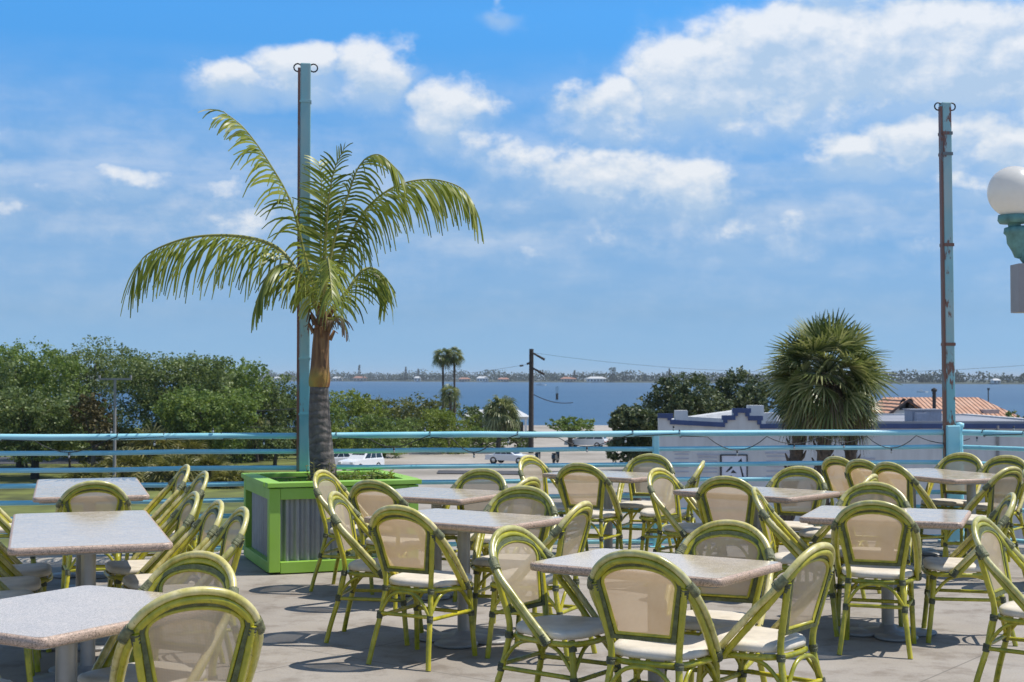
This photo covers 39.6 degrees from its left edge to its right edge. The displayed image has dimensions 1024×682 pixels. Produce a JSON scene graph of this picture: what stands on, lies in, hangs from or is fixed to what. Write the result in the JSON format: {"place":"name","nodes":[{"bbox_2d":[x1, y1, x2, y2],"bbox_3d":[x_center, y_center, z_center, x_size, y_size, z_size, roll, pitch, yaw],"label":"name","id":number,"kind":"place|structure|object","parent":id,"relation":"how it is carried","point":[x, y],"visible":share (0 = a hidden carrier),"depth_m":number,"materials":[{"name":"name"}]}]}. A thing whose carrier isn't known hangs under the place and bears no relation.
{"place":"outdoors","nodes":[
{"label":"outdoors","id":0,"kind":"place"},
{"bbox_2d":[0,454,309,553],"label":"lawn","id":1,"kind":"structure","parent":0,"point":[20,494],"depth_m":99.22,"materials":[{"name":"green plant"}]},
{"bbox_2d":[0,354,25,432],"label":"oak tree","id":2,"kind":"object","parent":1,"relation":"on","point":[4,384],"visible":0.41,"depth_m":117.54,"materials":[{"name":"green plant"}]},
{"bbox_2d":[0,336,93,467],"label":"oak tree","id":3,"kind":"object","parent":1,"relation":"on","point":[41,378],"visible":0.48,"depth_m":125.13,"materials":[{"name":"green plant"}]},
{"bbox_2d":[0,385,107,478],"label":"oak tree","id":4,"kind":"object","parent":1,"relation":"on","point":[28,414],"visible":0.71,"depth_m":109.98,"materials":[{"name":"green plant"}]},
{"bbox_2d":[29,335,153,459],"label":"oak tree","id":5,"kind":"object","parent":1,"relation":"on","point":[100,368],"visible":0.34,"depth_m":137.12,"materials":[{"name":"green plant"}]},
{"bbox_2d":[68,392,118,467],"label":"cypress tree","id":6,"kind":"object","parent":1,"relation":"on","point":[95,413],"visible":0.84,"depth_m":107.22,"materials":[{"name":"green plant"}]},
{"bbox_2d":[91,447,151,482],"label":"palmetto","id":7,"kind":"object","parent":1,"relation":"on","point":[127,461],"visible":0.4,"depth_m":105.31,"materials":[{"name":"green plant"}]},
{"bbox_2d":[120,422,177,465],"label":"palmetto","id":8,"kind":"object","parent":1,"relation":"on","point":[147,444],"visible":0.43,"depth_m":111.19,"materials":[{"name":"green plant"}]},
{"bbox_2d":[99,350,238,448],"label":"oak tree","id":9,"kind":"object","parent":1,"relation":"on","point":[150,386],"visible":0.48,"depth_m":125.52,"materials":[{"name":"green plant"}]},
{"bbox_2d":[136,447,209,490],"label":"palmetto","id":10,"kind":"object","parent":1,"relation":"on","point":[168,460],"visible":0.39,"depth_m":101.51,"materials":[{"name":"green plant"}]},
{"bbox_2d":[149,384,269,454],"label":"oak tree","id":11,"kind":"object","parent":1,"relation":"on","point":[192,413],"visible":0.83,"depth_m":114.36,"materials":[{"name":"green plant"}]},
{"bbox_2d":[191,448,231,481],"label":"palmetto","id":12,"kind":"object","parent":1,"relation":"on","point":[214,460],"visible":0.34,"depth_m":104.45,"materials":[{"name":"green plant"}]},
{"bbox_2d":[172,355,274,462],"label":"oak tree","id":13,"kind":"object","parent":1,"relation":"on","point":[242,377],"visible":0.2,"depth_m":132.60,"materials":[{"name":"green plant"}]},
{"bbox_2d":[208,464,248,488],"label":"palmetto","id":14,"kind":"object","parent":1,"relation":"on","point":[226,476],"visible":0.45,"depth_m":102.23,"materials":[{"name":"green plant"}]},
{"bbox_2d":[226,371,296,460],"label":"oak tree","id":15,"kind":"object","parent":1,"relation":"on","point":[281,399],"visible":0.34,"depth_m":136.17,"materials":[{"name":"green plant"}]},
{"bbox_2d":[249,424,294,465],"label":"shrub","id":16,"kind":"object","parent":1,"relation":"on","point":[272,444],"visible":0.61,"depth_m":127.23,"materials":[{"name":"green plant"}]},
{"bbox_2d":[103,428,410,448],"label":"lawn","id":17,"kind":"structure","parent":0,"point":[291,445],"depth_m":180.99,"materials":[{"name":"green plant"}]},
{"bbox_2d":[347,392,433,424],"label":"shrub","id":18,"kind":"object","parent":17,"relation":"on","point":[389,402],"visible":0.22,"depth_m":190.59,"materials":[{"name":"green plant"}]},
{"bbox_2d":[385,395,460,438],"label":"shrub","id":19,"kind":"object","parent":17,"relation":"on","point":[411,410],"visible":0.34,"depth_m":185.54,"materials":[{"name":"green plant"}]},
{"bbox_2d":[217,425,652,551],"bbox_3d":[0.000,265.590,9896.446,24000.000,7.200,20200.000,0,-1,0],"label":"ground","id":20,"kind":"structure","parent":0,"point":[479,458],"depth_m":135.16,"materials":[{"name":"grey concrete"}]},
{"bbox_2d":[329,388,391,448],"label":"shrub","id":21,"kind":"object","parent":20,"relation":"on","point":[354,410],"visible":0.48,"depth_m":151.65,"materials":[{"name":"green plant"}]},
{"bbox_2d":[337,453,383,470],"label":"parked van","id":22,"kind":"object","parent":20,"relation":"on","point":[365,459],"visible":0.41,"depth_m":121.23,"materials":[{"name":"white paint"}]},
{"bbox_2d":[348,413,421,457],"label":"shrub","id":23,"kind":"object","parent":20,"relation":"on","point":[385,425],"visible":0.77,"depth_m":141.21,"materials":[{"name":"green plant"}]},
{"bbox_2d":[416,406,483,453],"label":"shrub","id":24,"kind":"object","parent":20,"relation":"on","point":[440,422],"visible":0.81,"depth_m":149.51,"materials":[{"name":"green plant"}]},
{"bbox_2d":[454,425,516,447],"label":"shrub","id":25,"kind":"object","parent":20,"relation":"on","point":[486,440],"visible":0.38,"depth_m":158.98,"materials":[{"name":"green plant"}]},
{"bbox_2d":[480,395,522,447],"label":"fan palm","id":26,"kind":"object","parent":20,"relation":"on","point":[504,417],"visible":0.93,"depth_m":150.98,"materials":[{"name":"green plant"}]},
{"bbox_2d":[520,349,544,452],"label":"utility pole","id":27,"kind":"object","parent":20,"relation":"on","point":[530,363],"visible":0.97,"depth_m":149.68,"materials":[{"name":"brown wood"}]},
{"bbox_2d":[545,416,594,446],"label":"umbrella tree","id":28,"kind":"object","parent":20,"relation":"on","point":[578,425],"visible":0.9,"depth_m":159.20,"materials":[{"name":"green plant"}]},
{"bbox_2d":[605,403,658,500],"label":"sea grape tree","id":29,"kind":"object","parent":20,"relation":"on","point":[634,418],"visible":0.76,"depth_m":88.97,"materials":[{"name":"green plant"}]},
{"bbox_2d":[631,371,734,417],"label":"sea grape tree","id":30,"kind":"object","parent":20,"relation":"on","point":[679,397],"visible":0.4,"depth_m":95.11,"materials":[{"name":"green plant"}]},
{"bbox_2d":[706,365,781,411],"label":"sea grape tree","id":31,"kind":"object","parent":20,"relation":"on","point":[747,394],"visible":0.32,"depth_m":98.59,"materials":[{"name":"green plant"}]},
{"bbox_2d":[767,387,838,520],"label":"cabbage palm","id":32,"kind":"object","parent":20,"relation":"on","point":[797,455],"visible":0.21,"depth_m":42.19,"materials":[{"name":"green plant"}]},
{"bbox_2d":[755,308,900,526],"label":"cabbage palm","id":33,"kind":"object","parent":20,"relation":"on","point":[796,376],"visible":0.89,"depth_m":41.28,"materials":[{"name":"green plant"}]},
{"bbox_2d":[833,396,885,460],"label":"cabbage palm","id":34,"kind":"object","parent":20,"relation":"on","point":[850,455],"visible":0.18,"depth_m":42.20,"materials":[{"name":"green plant"}]},
{"bbox_2d":[0,540,1023,681],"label":"deck floor","id":35,"kind":"structure","parent":0,"point":[294,612],"depth_m":8.42,"materials":[{"name":"concrete"}]},
{"bbox_2d":[0,588,34,681],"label":"bistro chair","id":36,"kind":"object","parent":35,"relation":"on","point":[29,665],"visible":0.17,"depth_m":7.26,"materials":[{"name":"green wood"}]},
{"bbox_2d":[0,566,42,671],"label":"bistro chair","id":37,"kind":"object","parent":35,"relation":"on","point":[29,582],"visible":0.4,"depth_m":7.70,"materials":[{"name":"green wood"}]},
{"bbox_2d":[0,542,52,652],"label":"bistro chair","id":38,"kind":"object","parent":35,"relation":"on","point":[11,568],"visible":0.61,"depth_m":8.21,"materials":[{"name":"green wood"}]},
{"bbox_2d":[0,585,165,681],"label":"dining table","id":39,"kind":"object","parent":35,"relation":"on","point":[64,622],"visible":0.74,"depth_m":5.11,"materials":[{"name":"stone"}]},
{"bbox_2d":[7,510,172,681],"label":"dining table","id":40,"kind":"object","parent":35,"relation":"on","point":[85,538],"visible":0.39,"depth_m":7.53,"materials":[{"name":"stone"}]},
{"bbox_2d":[32,477,149,590],"bbox_3d":[-3.260,1.490,10.965,0.800,0.737,1.900,0,-2,-17],"label":"dining table","id":41,"kind":"object","parent":35,"relation":"on","point":[47,491],"visible":0.28,"depth_m":10.96,"materials":[{"name":"stone"}]},
{"bbox_2d":[55,480,130,588],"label":"bistro chair","id":42,"kind":"object","parent":35,"relation":"on","point":[92,496],"visible":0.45,"depth_m":9.62,"materials":[{"name":"beige fabric"}]},
{"bbox_2d":[0,433,295,550],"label":"railing","id":43,"kind":"object","parent":35,"relation":"on","point":[61,437],"visible":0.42,"depth_m":12.63,"materials":[{"name":"teal metal"}]},
{"bbox_2d":[103,491,199,648],"bbox_3d":[-2.167,1.358,8.556,0.547,0.890,0.507,1,-2,-23],"label":"bistro chair","id":44,"kind":"object","parent":35,"relation":"on","point":[183,514],"visible":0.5,"depth_m":8.46,"materials":[{"name":"green wood"}]},
{"bbox_2d":[115,464,189,581],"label":"bistro chair","id":45,"kind":"object","parent":35,"relation":"on","point":[177,482],"visible":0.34,"depth_m":11.33,"materials":[{"name":"green wood"}]},
{"bbox_2d":[77,550,238,681],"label":"bistro chair","id":46,"kind":"object","parent":35,"relation":"on","point":[192,569],"visible":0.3,"depth_m":5.64,"materials":[{"name":"green wood"}]},
{"bbox_2d":[132,471,208,559],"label":"bistro chair","id":47,"kind":"object","parent":35,"relation":"on","point":[199,483],"visible":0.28,"depth_m":10.60,"materials":[{"name":"green wood"}]},
{"bbox_2d":[121,500,223,662],"bbox_3d":[-1.897,1.343,7.957,0.547,0.890,0.507,1,-2,-23],"label":"bistro chair","id":48,"kind":"object","parent":35,"relation":"on","point":[206,525],"visible":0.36,"depth_m":8.09,"materials":[{"name":"green wood"}]},
{"bbox_2d":[109,586,265,681],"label":"bistro chair","id":49,"kind":"object","parent":35,"relation":"on","point":[202,634],"visible":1,"depth_m":4.76,"materials":[{"name":"green wood"}]},
{"bbox_2d":[200,506,248,572],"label":"bistro chair","id":50,"kind":"object","parent":35,"relation":"on","point":[230,532],"visible":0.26,"depth_m":7.63,"materials":[{"name":"green wood"}]},
{"bbox_2d":[293,63,317,471],"bbox_3d":[-1.875,-0.308,12.872,0.226,4.436,0.188,0,-1,-8],"label":"steel pole","id":51,"kind":"object","parent":35,"relation":"on","point":[304,71],"visible":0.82,"depth_m":12.83,"materials":[{"name":"metal"}]},
{"bbox_2d":[241,470,421,573],"bbox_3d":[-1.569,1.519,12.160,1.300,0.727,1.300,1,-2,-20],"label":"planter","id":52,"kind":"object","parent":35,"relation":"on","point":[284,531],"visible":0.63,"depth_m":11.53,"materials":[{"name":"paint"}]},
{"bbox_2d":[120,109,483,480],"bbox_3d":[-1.909,-0.309,12.251,2.777,3.262,2.224,-1,-2,32],"label":"coconut palm","id":53,"kind":"object","parent":52,"relation":"in","point":[321,288],"visible":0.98,"depth_m":12.15,"materials":[{"name":"green plant"}]},
{"bbox_2d":[336,468,398,479],"bbox_3d":[-1.281,1.203,12.287,0.755,0.191,0.791,0,-1,0],"label":"planter plant","id":54,"kind":"object","parent":52,"relation":"on","point":[373,475],"visible":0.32,"depth_m":12.21,"materials":[{"name":"green plant"}]},
{"bbox_2d":[309,469,377,594],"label":"bistro chair","id":55,"kind":"object","parent":35,"relation":"on","point":[325,483],"visible":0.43,"depth_m":10.52,"materials":[{"name":"green wood"}]},
{"bbox_2d":[324,491,423,645],"bbox_3d":[-0.837,1.360,8.635,0.547,0.890,0.507,0,-1,9],"label":"bistro chair","id":56,"kind":"object","parent":35,"relation":"on","point":[345,514],"visible":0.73,"depth_m":8.49,"materials":[{"name":"green wood"}]},
{"bbox_2d":[346,479,436,609],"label":"bistro chair","id":57,"kind":"object","parent":35,"relation":"on","point":[368,497],"visible":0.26,"depth_m":9.72,"materials":[{"name":"green wood"}]},
{"bbox_2d":[366,505,476,670],"bbox_3d":[-0.503,1.343,7.967,0.507,0.890,0.547,-1,-2,29],"label":"bistro chair","id":58,"kind":"object","parent":35,"relation":"on","point":[404,538],"visible":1,"depth_m":7.83,"materials":[{"name":"green wood"}]},
{"bbox_2d":[395,487,500,599],"bbox_3d":[-0.550,1.475,10.366,0.920,0.737,0.820,-1,-2,30],"label":"dining table","id":59,"kind":"object","parent":35,"relation":"on","point":[436,497],"visible":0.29,"depth_m":10.21,"materials":[{"name":"stone"}]},
{"bbox_2d":[364,508,562,648],"bbox_3d":[-0.290,1.429,8.566,1.020,0.737,0.720,-1,-2,36],"label":"dining table","id":60,"kind":"object","parent":35,"relation":"on","point":[464,524],"visible":0.71,"depth_m":8.51,"materials":[{"name":"stone"}]},
{"bbox_2d":[442,468,507,589],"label":"bistro chair","id":61,"kind":"object","parent":35,"relation":"on","point":[483,479],"visible":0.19,"depth_m":10.82,"materials":[{"name":"green wood"}]},
{"bbox_2d":[452,476,540,601],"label":"bistro chair","id":62,"kind":"object","parent":35,"relation":"on","point":[532,481],"visible":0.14,"depth_m":9.97,"materials":[{"name":"green wood"}]},
{"bbox_2d":[471,485,557,631],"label":"bistro chair","id":63,"kind":"object","parent":35,"relation":"on","point":[525,499],"visible":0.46,"depth_m":9.05,"materials":[{"name":"green wood"}]},
{"bbox_2d":[485,501,596,661],"bbox_3d":[0.173,1.346,8.088,0.547,0.890,0.507,-1,-2,25],"label":"bistro chair","id":64,"kind":"object","parent":35,"relation":"on","point":[570,531],"visible":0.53,"depth_m":7.99,"materials":[{"name":"green wood"}]},
{"bbox_2d":[518,455,588,550],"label":"bistro chair","id":65,"kind":"object","parent":35,"relation":"on","point":[530,465],"visible":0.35,"depth_m":12.70,"materials":[{"name":"green wood"}]},
{"bbox_2d":[488,525,621,681],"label":"bistro chair","id":66,"kind":"object","parent":35,"relation":"on","point":[515,551],"visible":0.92,"depth_m":6.52,"materials":[{"name":"green wood"}]},
{"bbox_2d":[555,462,622,549],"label":"bistro chair","id":67,"kind":"object","parent":35,"relation":"on","point":[576,483],"visible":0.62,"depth_m":11.66,"materials":[{"name":"beige fabric"}]},
{"bbox_2d":[542,470,674,548],"bbox_3d":[0.840,1.528,12.415,0.980,0.737,0.680,-1,-2,40],"label":"dining table","id":68,"kind":"object","parent":35,"relation":"on","point":[623,477],"visible":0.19,"depth_m":12.38,"materials":[{"name":"stone"}]},
{"bbox_2d":[332,429,944,547],"bbox_3d":[1.208,1.377,13.264,6.086,1.087,0.120,0,-1,-8],"label":"railing","id":69,"kind":"object","parent":35,"relation":"on","point":[655,448],"visible":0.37,"depth_m":13.24,"materials":[{"name":"teal metal"}]},
{"bbox_2d":[615,453,674,551],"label":"bistro chair","id":70,"kind":"object","parent":35,"relation":"on","point":[645,463],"visible":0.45,"depth_m":12.91,"materials":[{"name":"green wood"}]},
{"bbox_2d":[587,549,722,681],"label":"bistro chair","id":71,"kind":"object","parent":35,"relation":"on","point":[639,598],"visible":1,"depth_m":5.79,"materials":[{"name":"green wood"}]},
{"bbox_2d":[530,548,781,681],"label":"dining table","id":72,"kind":"object","parent":35,"relation":"on","point":[707,571],"visible":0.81,"depth_m":6.39,"materials":[{"name":"stone"}]},
{"bbox_2d":[639,460,704,550],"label":"bistro chair","id":73,"kind":"object","parent":35,"relation":"on","point":[647,514],"visible":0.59,"depth_m":11.79,"materials":[{"name":"green wood"}]},
{"bbox_2d":[647,468,702,553],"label":"bistro chair","id":74,"kind":"object","parent":35,"relation":"on","point":[663,484],"visible":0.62,"depth_m":10.85,"materials":[{"name":"green wood"}]},
{"bbox_2d":[665,519,775,681],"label":"bistro chair","id":75,"kind":"object","parent":35,"relation":"on","point":[727,538],"visible":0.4,"depth_m":6.84,"materials":[{"name":"green wood"}]},
{"bbox_2d":[695,476,762,532],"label":"bistro chair","id":76,"kind":"object","parent":35,"relation":"on","point":[722,497],"visible":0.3,"depth_m":10.10,"materials":[{"name":"beige fabric"}]},
{"bbox_2d":[673,486,839,595],"bbox_3d":[1.810,1.480,10.546,1.020,0.737,0.740,-1,-2,42],"label":"dining table","id":77,"kind":"object","parent":35,"relation":"on","point":[780,495],"visible":0.27,"depth_m":10.39,"materials":[{"name":"stone"}]},
{"bbox_2d":[696,542,834,681],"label":"bistro chair","id":78,"kind":"object","parent":35,"relation":"on","point":[802,583],"visible":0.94,"depth_m":5.99,"materials":[{"name":"green wood"}]},
{"bbox_2d":[761,466,827,577],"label":"bistro chair","id":79,"kind":"object","parent":35,"relation":"on","point":[800,477],"visible":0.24,"depth_m":11.10,"materials":[{"name":"green wood"}]},
{"bbox_2d":[751,487,838,636],"bbox_3d":[1.784,1.368,8.939,0.547,0.890,0.507,0,-2,14],"label":"bistro chair","id":80,"kind":"object","parent":35,"relation":"on","point":[783,532],"visible":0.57,"depth_m":8.80,"materials":[{"name":"green wood"}]},
{"bbox_2d":[821,456,848,538],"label":"bistro chair","id":81,"kind":"object","parent":35,"relation":"on","point":[833,470],"visible":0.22,"depth_m":12.63,"materials":[{"name":"green wood"}]},
{"bbox_2d":[799,474,880,597],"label":"bistro chair","id":82,"kind":"object","parent":35,"relation":"on","point":[817,534],"visible":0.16,"depth_m":10.21,"materials":[{"name":"green wood"}]},
{"bbox_2d":[835,481,911,626],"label":"bistro chair","id":83,"kind":"object","parent":35,"relation":"on","point":[875,490],"visible":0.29,"depth_m":9.43,"materials":[{"name":"green wood"}]},
{"bbox_2d":[830,500,921,658],"bbox_3d":[2.126,1.351,8.283,0.507,0.890,0.547,0,-2,18],"label":"bistro chair","id":84,"kind":"object","parent":35,"relation":"on","point":[874,536],"visible":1,"depth_m":8.12,"materials":[{"name":"beige fabric"}]},
{"bbox_2d":[844,459,914,507],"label":"bistro chair","id":85,"kind":"object","parent":35,"relation":"on","point":[857,471],"visible":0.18,"depth_m":12.19,"materials":[{"name":"green wood"}]},
{"bbox_2d":[799,505,970,641],"bbox_3d":[2.320,1.434,8.786,0.950,0.737,0.860,-1,-2,21],"label":"dining table","id":86,"kind":"object","parent":35,"relation":"on","point":[886,628],"visible":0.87,"depth_m":8.69,"materials":[{"name":"stone"}]},
{"bbox_2d":[872,462,948,564],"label":"bistro chair","id":87,"kind":"object","parent":35,"relation":"on","point":[903,480],"visible":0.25,"depth_m":11.68,"materials":[{"name":"green wood"}]},
{"bbox_2d":[934,102,964,541],"bbox_3d":[4.217,-0.191,13.729,0.244,4.246,0.184,0,-1,-8],"label":"steel pole","id":88,"kind":"object","parent":35,"relation":"on","point":[952,437],"visible":0.83,"depth_m":13.69,"materials":[{"name":"metal"}]},
{"bbox_2d":[920,452,982,546],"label":"bistro chair","id":89,"kind":"object","parent":35,"relation":"on","point":[962,461],"visible":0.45,"depth_m":13.10,"materials":[{"name":"green wood"}]},
{"bbox_2d":[905,468,1023,557],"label":"dining table","id":90,"kind":"object","parent":35,"relation":"on","point":[971,480],"visible":0.25,"depth_m":12.11,"materials":[{"name":"stone"}]},
{"bbox_2d":[921,492,1017,645],"bbox_3d":[2.766,1.359,8.618,0.547,0.890,0.507,0,-2,12],"label":"bistro chair","id":91,"kind":"object","parent":35,"relation":"on","point":[957,566],"visible":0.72,"depth_m":8.47,"materials":[{"name":"green wood"}]},
{"bbox_2d":[942,466,1023,576],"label":"bistro chair","id":92,"kind":"object","parent":35,"relation":"on","point":[1000,485],"visible":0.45,"depth_m":11.13,"materials":[{"name":"green wood"}]},
{"bbox_2d":[962,430,1023,543],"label":"railing","id":93,"kind":"object","parent":35,"relation":"on","point":[983,447],"visible":0.31,"depth_m":13.38,"materials":[{"name":"teal metal"}]},
{"bbox_2d":[963,455,1023,561],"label":"bistro chair","id":94,"kind":"object","parent":35,"relation":"on","point":[996,464],"visible":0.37,"depth_m":12.64,"materials":[{"name":"green wood"}]},
{"bbox_2d":[971,516,1023,681],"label":"bistro chair","id":95,"kind":"object","parent":35,"relation":"on","point":[993,543],"visible":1,"depth_m":6.94,"materials":[{"name":"green wood"}]},
{"bbox_2d":[987,166,1023,262],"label":"globe lamp","id":96,"kind":"object","parent":35,"relation":"on","point":[1005,192],"visible":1,"depth_m":10.93,"materials":[{"name":"white glass"}]},
{"bbox_2d":[1010,263,1023,312],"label":"wall speaker","id":97,"kind":"object","parent":96,"relation":"attached to","point":[1017,286],"depth_m":10.87},
{"bbox_2d":[0,0,1023,377],"label":"sky","id":98,"kind":"structure","parent":0,"point":[665,184],"materials":[{"name":"blue"}]},
{"bbox_2d":[5,378,1023,427],"bbox_3d":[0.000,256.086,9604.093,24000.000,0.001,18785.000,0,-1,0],"label":"water","id":99,"kind":"structure","parent":0,"point":[599,402],"depth_m":852.06,"materials":[{"name":"blue liquid"}]},
{"bbox_2d":[75,379,1023,383],"bbox_3d":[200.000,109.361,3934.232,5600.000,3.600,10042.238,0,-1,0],"label":"shore","id":100,"kind":"structure","parent":0,"point":[907,382],"depth_m":2746.43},
{"bbox_2d":[14,369,1023,382],"bbox_3d":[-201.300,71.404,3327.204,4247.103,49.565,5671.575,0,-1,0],"label":"woods","id":101,"kind":"object","parent":100,"relation":"on","point":[926,377],"visible":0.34,"depth_m":2813.60,"materials":[{"name":"green plant"}]},
{"bbox_2d":[658,405,1023,544],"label":"white building","id":102,"kind":"structure","parent":0,"point":[752,417],"depth_m":59.90,"materials":[{"name":"paint"}]},
{"bbox_2d":[720,454,747,481],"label":"mural panel","id":103,"kind":"object","parent":102,"relation":"attached to","point":[737,471],"visible":0.67,"depth_m":59.85,"materials":[{"name":"white"}]},
{"bbox_2d":[902,409,941,420],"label":"roof box","id":104,"kind":"object","parent":102,"relation":"on","point":[923,414],"visible":0.71,"depth_m":65.28,"materials":[{"name":"paint"}]},
{"bbox_2d":[872,397,1021,417],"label":"tiled house","id":105,"kind":"structure","parent":0,"point":[963,405],"depth_m":88.33,"materials":[{"name":"orange tile"}]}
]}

